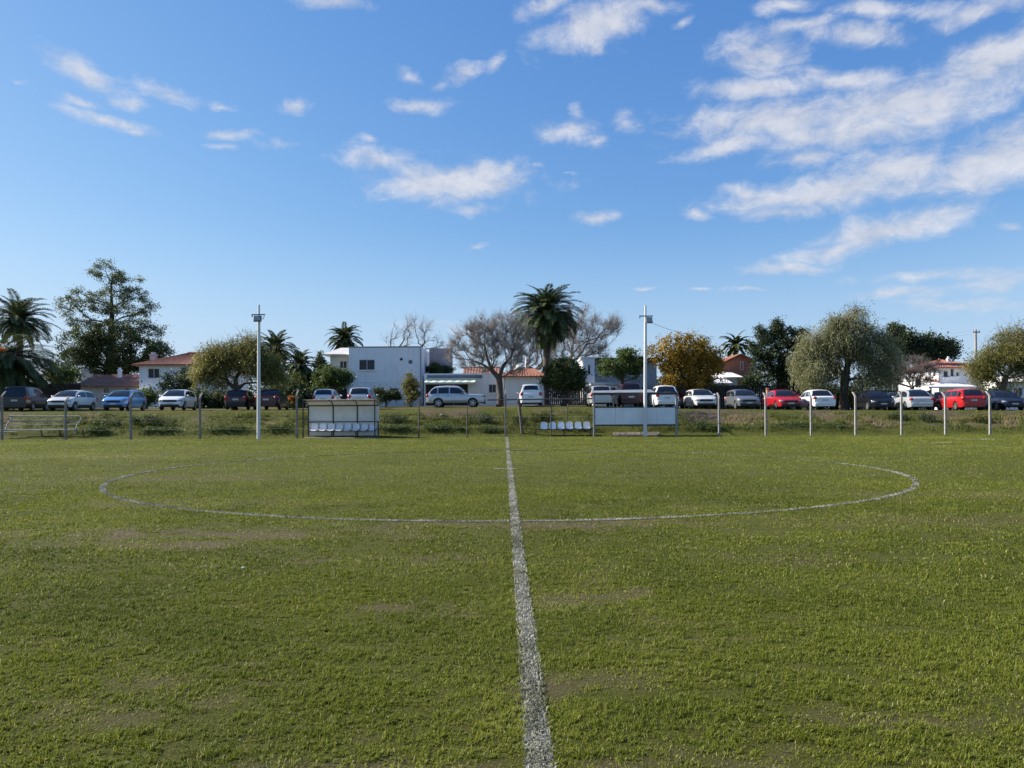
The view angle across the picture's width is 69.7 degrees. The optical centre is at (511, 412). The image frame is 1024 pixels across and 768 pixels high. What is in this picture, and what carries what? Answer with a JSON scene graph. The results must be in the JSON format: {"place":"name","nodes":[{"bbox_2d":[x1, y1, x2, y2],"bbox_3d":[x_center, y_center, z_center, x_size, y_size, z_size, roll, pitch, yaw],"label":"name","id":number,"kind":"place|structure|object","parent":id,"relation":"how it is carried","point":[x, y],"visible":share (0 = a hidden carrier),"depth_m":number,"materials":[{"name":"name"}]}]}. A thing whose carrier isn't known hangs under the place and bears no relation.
{"place":"outdoors","nodes":[
{"label":"outdoors","id":0,"kind":"place"},
{"bbox_2d":[0,404,1023,767],"bbox_3d":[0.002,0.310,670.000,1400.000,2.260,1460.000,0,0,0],"label":"ground","id":1,"kind":"structure","parent":0,"point":[550,686],"depth_m":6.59,"materials":[{"name":"green plant"}]},
{"bbox_2d":[0,391,6,439],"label":"fence post","id":2,"kind":"object","parent":1,"relation":"on","point":[2,423],"visible":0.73,"depth_m":43.56,"materials":[{"name":"concrete"}]},
{"bbox_2d":[11,413,990,419],"bbox_3d":[-0.946,0.226,43.515,58.567,0.069,0.009,0,0,0],"label":"fence wire","id":3,"kind":"object","parent":2,"relation":"attached to","point":[500,416],"visible":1,"depth_m":43.51,"materials":[{"name":"grey metal"}]},
{"bbox_2d":[24,424,983,430],"bbox_3d":[-0.942,0.856,43.515,58.567,0.069,0.009,0,0,0],"label":"fence wire","id":4,"kind":"object","parent":2,"relation":"attached to","point":[459,427],"visible":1,"depth_m":43.51,"materials":[{"name":"grey metal"}]},
{"bbox_2d":[3,386,47,410],"bbox_3d":[-35.050,-1.021,53.050,2.150,1.755,4.558,0,0,-15],"label":"parked car","id":5,"kind":"object","parent":1,"relation":"on","point":[20,398],"visible":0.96,"depth_m":51.20,"materials":[{"name":"grey paint"}]},
{"bbox_2d":[0,288,62,356],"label":"date palm","id":6,"kind":"object","parent":1,"relation":"on","point":[18,320],"visible":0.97,"depth_m":75.28,"materials":[{"name":"green plant"}]},
{"bbox_2d":[0,333,68,410],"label":"date palm","id":7,"kind":"object","parent":1,"relation":"on","point":[16,369],"visible":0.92,"depth_m":57.41,"materials":[{"name":"green plant"}]},
{"bbox_2d":[0,416,84,436],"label":"pipe bench","id":8,"kind":"object","parent":1,"relation":"on","point":[7,424],"visible":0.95,"depth_m":44.88,"materials":[{"name":"paint"}]},
{"bbox_2d":[11,383,80,408],"bbox_3d":[-40.970,-1.408,63.572,7.305,2.290,0.176,0,0,0],"label":"board fence","id":9,"kind":"object","parent":1,"relation":"on","point":[55,391],"visible":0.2,"depth_m":63.49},
{"bbox_2d":[41,350,83,383],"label":"shrub","id":10,"kind":"object","parent":1,"relation":"on","point":[70,366],"visible":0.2,"depth_m":69.64,"materials":[{"name":"green plant"}]},
{"bbox_2d":[46,362,80,383],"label":"shrub","id":11,"kind":"object","parent":1,"relation":"on","point":[70,376],"visible":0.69,"depth_m":65.79,"materials":[{"name":"green plant"}]},
{"bbox_2d":[47,390,97,410],"bbox_3d":[-31.556,-0.908,52.867,2.050,1.505,4.058,0,0,-4],"label":"parked car","id":12,"kind":"object","parent":1,"relation":"on","point":[81,399],"visible":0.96,"depth_m":51.99,"materials":[{"name":"paint"}]},
{"bbox_2d":[84,424,109,433],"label":"bramble","id":13,"kind":"object","parent":1,"relation":"on","point":[100,428],"visible":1,"depth_m":45.13,"materials":[{"name":"green plant"}]},
{"bbox_2d":[67,368,138,407],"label":"house","id":14,"kind":"structure","parent":1,"relation":"on","point":[100,387],"depth_m":73.11,"materials":[{"name":"brown tile"}]},
{"bbox_2d":[88,416,124,428],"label":"bramble","id":15,"kind":"object","parent":1,"relation":"on","point":[111,423],"visible":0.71,"depth_m":46.57,"materials":[{"name":"green plant"}]},
{"bbox_2d":[52,257,170,368],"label":"tall tree","id":16,"kind":"object","parent":1,"relation":"on","point":[111,309],"visible":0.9,"depth_m":86.67,"materials":[{"name":"green plant"}]},
{"bbox_2d":[49,315,178,381],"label":"broad tree","id":17,"kind":"object","parent":1,"relation":"on","point":[94,341],"visible":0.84,"depth_m":82.88,"materials":[{"name":"green plant"}]},
{"bbox_2d":[102,390,146,410],"bbox_3d":[-27.804,-0.918,52.861,2.050,1.505,4.058,0,0,-6],"label":"parked car","id":18,"kind":"object","parent":1,"relation":"on","point":[119,399],"visible":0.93,"depth_m":51.83,"materials":[{"name":"blue paint"}]},
{"bbox_2d":[129,392,133,439],"bbox_3d":[-22.604,0.232,43.771,0.112,2.979,0.455,0,0,0],"label":"fence post","id":19,"kind":"object","parent":1,"relation":"on","point":[130,416],"visible":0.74,"depth_m":43.55,"materials":[{"name":"concrete"}]},
{"bbox_2d":[136,381,158,408],"bbox_3d":[-29.872,-1.423,60.114,2.569,2.500,2.267,0,0,17],"label":"shrub","id":20,"kind":"object","parent":1,"relation":"on","point":[151,397],"visible":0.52,"depth_m":59.87,"materials":[{"name":"green plant"}]},
{"bbox_2d":[127,414,175,425],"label":"bramble","id":21,"kind":"object","parent":1,"relation":"on","point":[155,420],"visible":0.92,"depth_m":47.33,"materials":[{"name":"green plant"}]},
{"bbox_2d":[141,424,184,433],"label":"bramble","id":22,"kind":"object","parent":1,"relation":"on","point":[155,428],"visible":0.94,"depth_m":45.15,"materials":[{"name":"green plant"}]},
{"bbox_2d":[158,390,197,409],"bbox_3d":[-23.967,-0.949,52.852,2.050,1.505,4.058,0,0,-8],"label":"parked car","id":23,"kind":"object","parent":1,"relation":"on","point":[182,399],"visible":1,"depth_m":51.75,"materials":[{"name":"white paint"}]},
{"bbox_2d":[155,365,200,392],"bbox_3d":[-28.502,-2.193,63.061,3.860,3.865,3.383,0,0,0],"label":"shrub","id":24,"kind":"object","parent":1,"relation":"on","point":[181,382],"visible":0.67,"depth_m":62.37,"materials":[{"name":"green plant"}]},
{"bbox_2d":[131,352,248,406],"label":"white house","id":25,"kind":"structure","parent":1,"relation":"on","point":[151,369],"depth_m":70.00,"materials":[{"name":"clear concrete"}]},
{"bbox_2d":[184,388,227,408],"bbox_3d":[-25.077,-1.159,60.504,4.518,1.972,3.103,0,0,0],"label":"hedge","id":26,"kind":"object","parent":1,"relation":"on","point":[208,401],"visible":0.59,"depth_m":59.92,"materials":[{"name":"green plant"}]},
{"bbox_2d":[203,423,246,432],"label":"bramble","id":27,"kind":"object","parent":1,"relation":"on","point":[230,428],"visible":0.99,"depth_m":45.16,"materials":[{"name":"green plant"}]},
{"bbox_2d":[179,326,295,409],"bbox_3d":[-20.053,-3.358,54.012,8.368,6.685,4.545,0,0,0],"label":"feathery tree","id":28,"kind":"object","parent":1,"relation":"on","point":[240,357],"visible":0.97,"depth_m":53.48,"materials":[{"name":"green plant"}]},
{"bbox_2d":[224,389,256,409],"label":"parked car","id":29,"kind":"object","parent":1,"relation":"on","point":[239,398],"visible":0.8,"depth_m":52.35,"materials":[{"name":"black paint"}]},
{"bbox_2d":[252,305,264,438],"bbox_3d":[-14.851,-2.318,43.109,0.780,8.091,0.501,0,0,0],"label":"light pole","id":30,"kind":"object","parent":1,"relation":"on","point":[258,319],"visible":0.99,"depth_m":43.17,"materials":[{"name":"grey metal"}]},
{"bbox_2d":[254,389,288,409],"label":"parked car","id":31,"kind":"object","parent":1,"relation":"on","point":[273,397],"visible":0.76,"depth_m":51.90,"materials":[{"name":"red paint"}]},
{"bbox_2d":[256,330,299,383],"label":"date palm","id":32,"kind":"object","parent":1,"relation":"on","point":[278,339],"visible":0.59,"depth_m":67.42,"materials":[{"name":"green plant"}]},
{"bbox_2d":[270,381,312,407],"bbox_3d":[-18.383,-1.521,62.038,4.474,2.544,2.908,0,0,0],"label":"hedge","id":33,"kind":"object","parent":1,"relation":"on","point":[307,394],"visible":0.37,"depth_m":61.63,"materials":[{"name":"green plant"}]},
{"bbox_2d":[272,370,312,393],"bbox_3d":[-18.803,-2.033,62.797,4.391,3.440,3.042,0,0,0],"label":"shrub","id":34,"kind":"object","parent":1,"relation":"on","point":[299,382],"visible":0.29,"depth_m":62.85,"materials":[{"name":"green plant"}]},
{"bbox_2d":[285,392,303,409],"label":"flower bush","id":35,"kind":"object","parent":1,"relation":"on","point":[292,398],"visible":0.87,"depth_m":51.33,"materials":[{"name":"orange plant"}]},
{"bbox_2d":[283,349,320,383],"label":"date palm","id":36,"kind":"object","parent":1,"relation":"on","point":[300,362],"visible":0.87,"depth_m":65.50,"materials":[{"name":"green plant"}]},
{"bbox_2d":[310,350,329,371],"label":"cypress","id":37,"kind":"object","parent":1,"relation":"on","point":[322,360],"visible":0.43,"depth_m":73.73,"materials":[{"name":"green plant"}]},
{"bbox_2d":[312,389,341,399],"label":"parked car","id":38,"kind":"object","parent":1,"relation":"on","point":[325,394],"visible":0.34,"depth_m":52.18,"materials":[{"name":"paint"}]},
{"bbox_2d":[310,364,356,390],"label":"round tree","id":39,"kind":"object","parent":1,"relation":"on","point":[334,377],"visible":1,"depth_m":60.55,"materials":[{"name":"green plant"}]},
{"bbox_2d":[302,399,378,438],"bbox_3d":[-10.237,0.370,44.040,4.341,2.358,1.320,0,0,0],"label":"dugout","id":40,"kind":"object","parent":1,"relation":"on","point":[356,415],"visible":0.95,"depth_m":44.66,"materials":[{"name":"paint"}]},
{"bbox_2d":[323,321,362,349],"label":"date palm","id":41,"kind":"object","parent":1,"relation":"on","point":[343,336],"visible":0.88,"depth_m":91.21,"materials":[{"name":"green plant"}]},
{"bbox_2d":[347,387,378,398],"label":"parked car","id":42,"kind":"object","parent":1,"relation":"on","point":[361,393],"visible":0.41,"depth_m":51.79,"materials":[{"name":"silver paint"}]},
{"bbox_2d":[323,346,428,405],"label":"block house","id":43,"kind":"structure","parent":1,"relation":"on","point":[376,366],"depth_m":66.00,"materials":[{"name":"paint"}]},
{"bbox_2d":[358,360,375,370],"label":"window","id":44,"kind":"structure","parent":43,"relation":"in","point":[364,365],"depth_m":66.11,"materials":[{"name":"black glass"}]},
{"bbox_2d":[373,384,403,406],"bbox_3d":[-10.817,-1.416,62.496,3.524,2.143,2.128,0,0,0],"label":"shrub","id":45,"kind":"object","parent":1,"relation":"on","point":[386,396],"visible":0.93,"depth_m":62.23,"materials":[{"name":"green plant"}]},
{"bbox_2d":[376,422,408,430],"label":"bramble","id":46,"kind":"object","parent":1,"relation":"on","point":[396,426],"visible":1,"depth_m":45.13,"materials":[{"name":"green plant"}]},
{"bbox_2d":[379,411,407,423],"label":"bramble","id":47,"kind":"object","parent":1,"relation":"on","point":[399,419],"visible":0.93,"depth_m":47.18,"materials":[{"name":"green plant"}]},
{"bbox_2d":[381,313,415,345],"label":"bare tree","id":48,"kind":"object","parent":1,"relation":"on","point":[403,331],"visible":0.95,"depth_m":91.65,"materials":[{"name":"grey plant"}]},
{"bbox_2d":[397,370,422,406],"bbox_3d":[-8.489,-1.949,61.407,2.618,3.247,2.197,0,0,0],"label":"shrub","id":49,"kind":"object","parent":1,"relation":"on","point":[411,387],"visible":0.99,"depth_m":61.15,"materials":[{"name":"green plant"}]},
{"bbox_2d":[409,314,445,349],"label":"bare tree","id":50,"kind":"object","parent":1,"relation":"on","point":[422,330],"visible":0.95,"depth_m":91.81,"materials":[{"name":"grey plant"}]},
{"bbox_2d":[423,422,464,430],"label":"bramble","id":51,"kind":"object","parent":1,"relation":"on","point":[442,427],"visible":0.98,"depth_m":45.17,"materials":[{"name":"green plant"}]},
{"bbox_2d":[426,386,485,407],"bbox_3d":[-4.481,-1.316,59.000,4.708,1.755,2.110,0,0,2],"label":"parked car","id":52,"kind":"object","parent":1,"relation":"on","point":[438,396],"visible":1,"depth_m":58.18,"materials":[{"name":"silver paint"}]},
{"bbox_2d":[424,348,504,405],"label":"garage","id":53,"kind":"structure","parent":1,"relation":"on","point":[485,384],"depth_m":65.20,"materials":[{"name":"white paint"}]},
{"bbox_2d":[425,364,456,373],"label":"creeper","id":54,"kind":"object","parent":53,"relation":"attached to","point":[448,369],"visible":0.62,"depth_m":68.68,"materials":[{"name":"green plant"}]},
{"bbox_2d":[464,412,494,424],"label":"bramble","id":55,"kind":"object","parent":1,"relation":"on","point":[484,417],"visible":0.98,"depth_m":47.32,"materials":[{"name":"green plant"}]},
{"bbox_2d":[443,306,538,406],"bbox_3d":[-1.692,-4.581,59.447,8.310,8.522,5.212,0,0,0],"label":"bare tree","id":56,"kind":"object","parent":1,"relation":"on","point":[490,329],"visible":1,"depth_m":59.20,"materials":[{"name":"grey plant"}]},
{"bbox_2d":[99,450,918,521],"bbox_3d":[-0.059,1.422,18.898,18.438,0.033,18.435,0,0,0],"label":"circle","id":57,"kind":"object","parent":1,"relation":"on","point":[102,488],"visible":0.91,"depth_m":11.32,"materials":[{"name":"white paint"}]},
{"bbox_2d":[0,407,1023,438],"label":"weeds","id":58,"kind":"object","parent":1,"relation":"on","point":[954,420],"visible":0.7,"depth_m":47.12,"materials":[{"name":"green plant"}]},
{"bbox_2d":[25,362,1004,407],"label":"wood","id":59,"kind":"object","parent":1,"relation":"on","point":[251,388],"visible":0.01,"depth_m":117.32,"materials":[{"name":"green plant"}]},
{"bbox_2d":[502,358,543,404],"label":"house","id":60,"kind":"structure","parent":1,"relation":"on","point":[513,385],"depth_m":64.50,"materials":[{"name":"paint"}]},
{"bbox_2d":[517,384,542,405],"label":"parked car","id":61,"kind":"object","parent":1,"relation":"on","point":[530,391],"visible":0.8,"depth_m":56.55,"materials":[{"name":"white paint"}]},
{"bbox_2d":[505,437,558,767],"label":"halfway line","id":62,"kind":"object","parent":1,"relation":"on","point":[537,738],"visible":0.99,"depth_m":4.18,"materials":[{"name":"white paint"}]},
{"bbox_2d":[507,335,569,369],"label":"bare tree","id":63,"kind":"object","parent":1,"relation":"on","point":[539,353],"visible":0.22,"depth_m":73.65,"materials":[{"name":"grey plant"}]},
{"bbox_2d":[527,410,549,423],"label":"bramble","id":64,"kind":"object","parent":1,"relation":"on","point":[533,416],"visible":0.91,"depth_m":47.37,"materials":[{"name":"green plant"}]},
{"bbox_2d":[488,398,592,436],"bbox_3d":[1.773,0.316,44.564,6.352,2.428,1.537,0,0,-7],"label":"shelter frame","id":65,"kind":"object","parent":1,"relation":"on","point":[520,416],"visible":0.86,"depth_m":44.85,"materials":[{"name":"paint"}]},
{"bbox_2d":[508,283,584,404],"bbox_3d":[3.028,-6.059,65.065,7.034,10.975,7.173,0,0,0],"label":"date palm","id":66,"kind":"object","parent":1,"relation":"on","point":[551,324],"visible":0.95,"depth_m":63.92,"materials":[{"name":"green plant"}]},
{"bbox_2d":[536,353,591,405],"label":"round tree","id":67,"kind":"object","parent":1,"relation":"on","point":[564,375],"visible":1,"depth_m":57.47,"materials":[{"name":"green plant"}]},
{"bbox_2d":[535,421,592,435],"bbox_3d":[3.131,1.001,44.511,3.450,0.957,0.462,0,0,0],"label":"seat row","id":68,"kind":"object","parent":1,"relation":"on","point":[586,425],"visible":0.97,"depth_m":44.66,"materials":[{"name":"paint"}]},
{"bbox_2d":[545,386,588,404],"bbox_3d":[4.725,-1.420,63.072,3.735,1.742,0.176,0,0,0],"label":"board fence","id":69,"kind":"object","parent":1,"relation":"on","point":[549,393],"visible":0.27,"depth_m":62.99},
{"bbox_2d":[551,299,624,360],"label":"bare tree","id":70,"kind":"object","parent":1,"relation":"on","point":[610,324],"visible":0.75,"depth_m":71.58,"materials":[{"name":"grey plant"}]},
{"bbox_2d":[585,386,612,406],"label":"parked car","id":71,"kind":"object","parent":1,"relation":"on","point":[607,400],"visible":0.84,"depth_m":53.41,"materials":[{"name":"silver paint"}]},
{"bbox_2d":[594,345,643,406],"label":"slim tree","id":72,"kind":"object","parent":1,"relation":"on","point":[628,360],"visible":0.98,"depth_m":59.12,"materials":[{"name":"green plant"}]},
{"bbox_2d":[578,357,661,406],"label":"stair house","id":73,"kind":"structure","parent":1,"relation":"on","point":[589,363],"depth_m":66.80,"materials":[{"name":"white concrete"}]},
{"bbox_2d":[613,383,642,406],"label":"parked car","id":74,"kind":"object","parent":1,"relation":"on","point":[619,400],"visible":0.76,"depth_m":53.73,"materials":[{"name":"red paint"}]},
{"bbox_2d":[592,389,677,436],"bbox_3d":[7.560,0.025,44.624,5.523,2.942,2.352,0,0,0],"label":"dugout","id":75,"kind":"object","parent":1,"relation":"on","point":[633,416],"visible":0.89,"depth_m":43.49,"materials":[{"name":"paint"}]},
{"bbox_2d":[613,432,661,435],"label":"bench","id":76,"kind":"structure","parent":1,"relation":"on","point":[635,434],"depth_m":44.32,"materials":[{"name":"concrete"}]},
{"bbox_2d":[639,305,652,436],"bbox_3d":[7.900,-2.364,43.101,0.706,7.917,0.535,0,0,39],"label":"light pole","id":77,"kind":"object","parent":1,"relation":"on","point":[647,318],"visible":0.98,"depth_m":43.16,"materials":[{"name":"grey metal"}]},
{"bbox_2d":[648,385,678,407],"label":"parked car","id":78,"kind":"object","parent":1,"relation":"on","point":[659,400],"visible":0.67,"depth_m":52.16,"materials":[{"name":"white paint"}]},
{"bbox_2d":[640,326,728,408],"bbox_3d":[13.600,-3.497,57.861,7.036,6.657,3.537,0,0,0],"label":"autumn tree","id":79,"kind":"object","parent":1,"relation":"on","point":[676,359],"visible":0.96,"depth_m":57.62,"materials":[{"name":"yellow plant"}]},
{"bbox_2d":[652,350,728,408],"bbox_3d":[14.880,-2.977,60.453,6.294,5.639,4.021,0,0,0],"label":"autumn tree","id":80,"kind":"object","parent":1,"relation":"on","point":[698,370],"visible":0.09,"depth_m":60.18,"materials":[{"name":"orange plant"}]},
{"bbox_2d":[683,389,716,408],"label":"parked car","id":81,"kind":"object","parent":1,"relation":"on","point":[694,398],"visible":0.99,"depth_m":52.05,"materials":[{"name":"paint"}]},
{"bbox_2d":[679,408,724,423],"bbox_3d":[12.205,0.296,48.079,3.221,1.277,3.252,0,0,0],"label":"brush heap","id":82,"kind":"object","parent":1,"relation":"on","point":[712,415],"visible":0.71,"depth_m":48.22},
{"bbox_2d":[691,420,727,431],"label":"bramble","id":83,"kind":"object","parent":1,"relation":"on","point":[712,428],"visible":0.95,"depth_m":45.27,"materials":[{"name":"green plant"}]},
{"bbox_2d":[707,354,753,408],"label":"brick house","id":84,"kind":"structure","parent":1,"relation":"on","point":[737,367],"depth_m":70.00,"materials":[{"name":"brick"}]},
{"bbox_2d":[717,330,749,356],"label":"feather palm","id":85,"kind":"object","parent":1,"relation":"on","point":[735,347],"visible":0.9,"depth_m":75.68,"materials":[{"name":"green plant"}]},
{"bbox_2d":[724,389,759,408],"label":"parked car","id":86,"kind":"object","parent":1,"relation":"on","point":[738,398],"visible":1,"depth_m":51.86,"materials":[{"name":"grey paint"}]},
{"bbox_2d":[688,385,803,409],"bbox_3d":[19.983,-1.274,62.572,10.737,2.240,0.176,0,0,0],"label":"board fence","id":87,"kind":"object","parent":1,"relation":"on","point":[726,389],"visible":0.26,"depth_m":62.49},
{"bbox_2d":[738,312,812,391],"bbox_3d":[22.462,-4.390,62.958,6.681,8.500,3.610,0,0,0],"label":"broad tree","id":88,"kind":"object","parent":1,"relation":"on","point":[778,334],"visible":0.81,"depth_m":62.59,"materials":[{"name":"green plant"}]},
{"bbox_2d":[763,390,801,409],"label":"parked car","id":89,"kind":"object","parent":1,"relation":"on","point":[786,399],"visible":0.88,"depth_m":51.88,"materials":[{"name":"red paint"}]},
{"bbox_2d":[799,389,836,409],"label":"parked car","id":90,"kind":"object","parent":1,"relation":"on","point":[821,399],"visible":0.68,"depth_m":51.58,"materials":[{"name":"white paint"}]},
{"bbox_2d":[800,381,862,409],"bbox_3d":[26.586,-1.334,60.949,6.053,2.538,2.944,0,0,0],"label":"hedge","id":91,"kind":"object","parent":1,"relation":"on","point":[836,407],"visible":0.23,"depth_m":60.55,"materials":[{"name":"green plant"}]},
{"bbox_2d":[784,299,908,409],"bbox_3d":[25.964,-4.549,56.566,9.913,8.991,5.370,0,0,0],"label":"willow","id":92,"kind":"object","parent":1,"relation":"on","point":[817,361],"visible":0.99,"depth_m":56.28,"materials":[{"name":"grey plant"}]},
{"bbox_2d":[852,390,894,409],"bbox_3d":[26.017,-0.923,53.003,2.050,1.485,4.358,0,0,8],"label":"parked car","id":93,"kind":"object","parent":1,"relation":"on","point":[870,399],"visible":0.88,"depth_m":52.04,"materials":[{"name":"black paint"}]},
{"bbox_2d":[884,320,908,389],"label":"slim tree","id":94,"kind":"object","parent":1,"relation":"on","point":[898,327],"visible":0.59,"depth_m":69.76,"materials":[{"name":"green plant"}]},
{"bbox_2d":[892,389,933,409],"bbox_3d":[28.726,-0.944,52.925,2.070,1.535,4.208,0,0,10],"label":"parked car","id":95,"kind":"object","parent":1,"relation":"on","point":[915,399],"visible":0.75,"depth_m":51.40,"materials":[{"name":"silver paint"}]},
{"bbox_2d":[885,352,944,409],"bbox_3d":[33.453,-2.646,61.515,5.431,5.137,3.228,0,0,0],"label":"bare tree","id":96,"kind":"object","parent":1,"relation":"on","point":[927,366],"visible":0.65,"depth_m":61.14,"materials":[{"name":"grey plant"}]},
{"bbox_2d":[883,327,967,367],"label":"broad tree","id":97,"kind":"object","parent":1,"relation":"on","point":[937,347],"visible":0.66,"depth_m":87.09,"materials":[{"name":"green plant"}]},
{"bbox_2d":[899,356,976,409],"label":"white house","id":98,"kind":"structure","parent":1,"relation":"on","point":[953,377],"depth_m":68.00,"materials":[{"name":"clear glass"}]},
{"bbox_2d":[935,389,986,409],"bbox_3d":[32.270,-0.954,53.038,2.110,1.555,4.408,0,0,7],"label":"parked car","id":99,"kind":"object","parent":1,"relation":"on","point":[960,399],"visible":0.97,"depth_m":51.31,"materials":[{"name":"red paint"}]},
{"bbox_2d":[969,411,995,422],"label":"bramble","id":100,"kind":"object","parent":1,"relation":"on","point":[976,416],"visible":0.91,"depth_m":47.44,"materials":[{"name":"green plant"}]},
{"bbox_2d":[957,318,1023,409],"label":"feathery tree","id":101,"kind":"object","parent":1,"relation":"on","point":[988,364],"visible":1,"depth_m":56.61,"materials":[{"name":"green plant"}]},
{"bbox_2d":[976,375,1023,409],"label":"white bungalow","id":102,"kind":"object","parent":1,"relation":"on","point":[1020,390],"visible":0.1,"depth_m":64.02,"materials":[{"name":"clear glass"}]},
{"bbox_2d":[982,390,1023,409],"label":"parked car","id":103,"kind":"object","parent":1,"relation":"on","point":[1002,399],"visible":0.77,"depth_m":51.91,"materials":[{"name":"blue paint"}]},
{"bbox_2d":[0,0,1023,408],"label":"sky","id":104,"kind":"structure","parent":0,"point":[720,167],"materials":[{"name":"blue"}]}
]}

